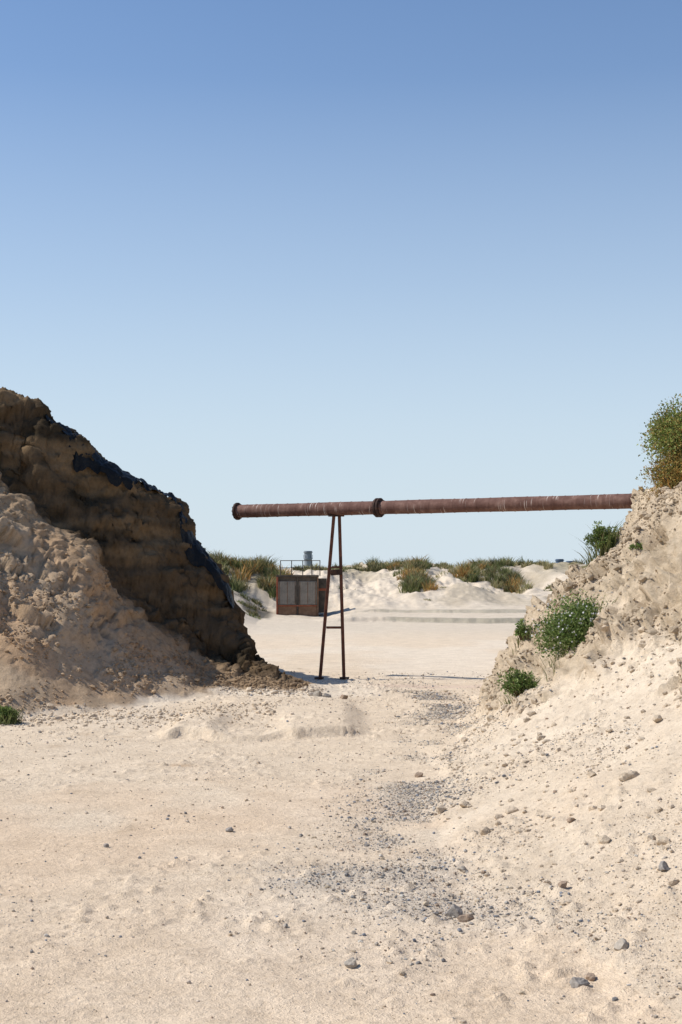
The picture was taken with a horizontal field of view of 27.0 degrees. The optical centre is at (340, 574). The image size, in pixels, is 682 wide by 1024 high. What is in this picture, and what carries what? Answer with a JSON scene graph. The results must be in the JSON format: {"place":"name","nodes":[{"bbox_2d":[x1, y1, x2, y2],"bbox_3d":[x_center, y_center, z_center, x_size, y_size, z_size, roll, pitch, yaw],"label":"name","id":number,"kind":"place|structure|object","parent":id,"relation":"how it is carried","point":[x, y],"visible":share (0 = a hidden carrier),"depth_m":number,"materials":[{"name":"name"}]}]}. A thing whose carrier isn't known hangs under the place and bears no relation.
{"place":"outdoors","nodes":[
{"label":"outdoors","id":0,"kind":"place"},
{"bbox_2d":[0,387,681,1023],"bbox_3d":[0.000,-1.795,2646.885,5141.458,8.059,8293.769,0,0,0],"label":"sandy ground","id":1,"kind":"structure","parent":0,"point":[162,583],"depth_m":13.43,"materials":[{"name":"beige sand"}]},
{"bbox_2d":[0,704,23,724],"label":"shrub","id":2,"kind":"object","parent":1,"relation":"on","point":[9,715],"visible":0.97,"depth_m":20.93,"materials":[{"name":"green plant"}]},
{"bbox_2d":[46,414,234,607],"bbox_3d":[-4.068,-1.109,29.135,3.825,4.232,1.971,0,0,-7],"label":"black plastic sheet","id":3,"kind":"object","parent":1,"relation":"on","point":[196,555],"visible":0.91,"depth_m":28.55,"materials":[{"name":"black plastic"}]},
{"bbox_2d":[225,827,232,831],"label":"rock","id":4,"kind":"object","parent":1,"relation":"on","point":[229,829],"visible":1,"depth_m":12.17,"materials":[{"name":"stone"}]},
{"bbox_2d":[276,560,326,616],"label":"metal container","id":5,"kind":"object","parent":1,"relation":"on","point":[302,594],"visible":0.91,"depth_m":69.96,"materials":[{"name":"metal"}]},
{"bbox_2d":[278,581,296,604],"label":"upper door","id":6,"kind":"structure","parent":5,"relation":"in","point":[281,582],"depth_m":69.97,"materials":[{"name":"grey metal"}]},
{"bbox_2d":[299,581,316,604],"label":"upper door","id":7,"kind":"structure","parent":5,"relation":"in","point":[300,582],"depth_m":69.97,"materials":[{"name":"grey metal"}]},
{"bbox_2d":[303,551,312,566],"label":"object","id":8,"kind":"object","parent":1,"relation":"on","point":[307,555],"visible":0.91,"depth_m":299.24,"materials":[{"name":"grey metal"}]},
{"bbox_2d":[313,691,322,696],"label":"rock","id":9,"kind":"object","parent":1,"relation":"on","point":[317,693],"visible":0.75,"depth_m":25.57,"materials":[{"name":"stone"}]},
{"bbox_2d":[314,515,348,679],"bbox_3d":[-0.195,0.529,29.900,0.730,3.547,0.240,0,0,0],"label":"pipe support frame","id":10,"kind":"object","parent":1,"relation":"on","point":[339,571],"visible":0.88,"depth_m":29.87,"materials":[{"name":"metal"}]},
{"bbox_2d":[231,493,633,519],"bbox_3d":[3.357,-1.384,27.928,12.970,0.400,0.400,0,0,29],"label":"rusty pipe","id":11,"kind":"object","parent":10,"relation":"on","point":[378,507],"visible":0.91,"depth_m":28.60,"materials":[{"name":"metal"}]},
{"bbox_2d":[0,481,681,998],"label":"sand clods","id":12,"kind":"object","parent":1,"relation":"on","point":[306,687],"visible":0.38,"depth_m":20.59,"materials":[{"name":"beige sand"}]},
{"bbox_2d":[344,957,356,967],"bbox_3d":[0.053,2.181,7.991,0.067,0.062,0.062,0,0,-27],"label":"rock","id":13,"kind":"object","parent":1,"relation":"on","point":[351,962],"visible":1,"depth_m":7.98,"materials":[{"name":"stone"}]},
{"bbox_2d":[205,548,588,618],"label":"dune grass","id":14,"kind":"structure","parent":1,"relation":"on","point":[415,578],"depth_m":82.52,"materials":[{"name":"green plant"}]},
{"bbox_2d":[414,772,422,776],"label":"rock","id":15,"kind":"object","parent":1,"relation":"on","point":[418,774],"visible":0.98,"depth_m":15.47,"materials":[{"name":"stone"}]},
{"bbox_2d":[444,904,462,917],"bbox_3d":[0.741,2.172,9.153,0.138,0.123,0.123,0,0,38],"label":"rock","id":16,"kind":"object","parent":1,"relation":"on","point":[456,911],"visible":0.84,"depth_m":9.10,"materials":[{"name":"stone"}]},
{"bbox_2d":[458,866,466,871],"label":"rock","id":17,"kind":"object","parent":1,"relation":"on","point":[461,868],"visible":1,"depth_m":10.48,"materials":[{"name":"stone"}]},
{"bbox_2d":[457,914,474,921],"bbox_3d":[0.790,2.181,8.996,0.112,0.078,0.065,0,0,0],"label":"rock","id":18,"kind":"object","parent":1,"relation":"on","point":[465,917],"visible":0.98,"depth_m":8.97,"materials":[{"name":"stone"}]},
{"bbox_2d":[494,667,542,705],"bbox_3d":[2.326,1.509,18.520,0.672,0.628,0.610,0,0,0],"label":"shrub","id":19,"kind":"object","parent":1,"relation":"on","point":[517,682],"visible":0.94,"depth_m":18.43,"materials":[{"name":"green plant"}]},
{"bbox_2d":[511,618,532,652],"bbox_3d":[2.689,0.903,20.915,0.388,0.539,0.410,0,0,0],"label":"shrub","id":20,"kind":"object","parent":1,"relation":"on","point":[520,629],"visible":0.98,"depth_m":20.85,"materials":[{"name":"green plant"}]},
{"bbox_2d":[558,881,566,887],"bbox_3d":[1.450,2.028,9.303,0.064,0.048,0.046,0,0,0],"label":"rock","id":21,"kind":"object","parent":1,"relation":"on","point":[562,884],"visible":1,"depth_m":9.29,"materials":[{"name":"stone"}]},
{"bbox_2d":[566,817,575,822],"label":"rock","id":22,"kind":"object","parent":1,"relation":"on","point":[570,819],"visible":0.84,"depth_m":10.78,"materials":[{"name":"stone"}]},
{"bbox_2d":[525,588,617,678],"bbox_3d":[2.990,0.782,18.477,1.195,1.206,1.125,0,0,0],"label":"flowering shrub","id":23,"kind":"object","parent":1,"relation":"on","point":[568,630],"visible":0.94,"depth_m":18.34,"materials":[{"name":"green plant"}]},
{"bbox_2d":[569,977,589,987],"bbox_3d":[1.281,2.180,7.603,0.098,0.065,0.075,0,0,-24],"label":"rock","id":24,"kind":"object","parent":1,"relation":"on","point":[575,982],"visible":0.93,"depth_m":7.59,"materials":[{"name":"stone"}]},
{"bbox_2d":[585,972,594,980],"bbox_3d":[1.354,2.190,7.718,0.056,0.057,0.073,0,0,0],"label":"rock","id":25,"kind":"object","parent":1,"relation":"on","point":[590,976],"visible":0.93,"depth_m":7.70,"materials":[{"name":"stone"}]},
{"bbox_2d":[574,520,626,565],"bbox_3d":[3.823,-0.436,20.904,0.873,0.813,0.865,0,0,-41],"label":"shrub","id":26,"kind":"object","parent":1,"relation":"on","point":[602,538],"visible":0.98,"depth_m":20.85,"materials":[{"name":"green plant"}]},
{"bbox_2d":[614,938,628,949],"bbox_3d":[1.576,2.082,7.997,0.081,0.083,0.098,0,0,0],"label":"rock","id":27,"kind":"object","parent":1,"relation":"on","point":[621,943],"visible":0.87,"depth_m":7.97,"materials":[{"name":"stone"}]},
{"bbox_2d":[627,542,642,561],"bbox_3d":[3.975,-0.318,19.176,0.255,0.424,0.253,0,0,-29],"label":"shrub","id":28,"kind":"object","parent":1,"relation":"on","point":[632,546],"visible":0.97,"depth_m":19.15,"materials":[{"name":"green plant"}]},
{"bbox_2d":[635,446,681,500],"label":"bank top bush","id":29,"kind":"object","parent":1,"relation":"on","point":[670,475],"visible":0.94,"depth_m":19.89,"materials":[{"name":"brown plant"}]},
{"bbox_2d":[637,393,681,465],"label":"bank top bush","id":30,"kind":"object","parent":1,"relation":"on","point":[666,433],"visible":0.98,"depth_m":20.07,"materials":[{"name":"green plant"}]},
{"bbox_2d":[658,861,669,870],"bbox_3d":[2.044,1.847,8.994,0.075,0.072,0.072,0,0,-34],"label":"rock","id":31,"kind":"object","parent":1,"relation":"on","point":[663,866],"visible":1,"depth_m":8.98,"materials":[{"name":"stone"}]},
{"bbox_2d":[0,486,681,1023],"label":"gravel","id":32,"kind":"structure","parent":0,"point":[428,788],"depth_m":11.46,"materials":[{"name":"grey gravel"}]},
{"bbox_2d":[0,0,681,569],"label":"sky","id":33,"kind":"structure","parent":0,"point":[252,251],"materials":[{"name":"blue"}]}
]}

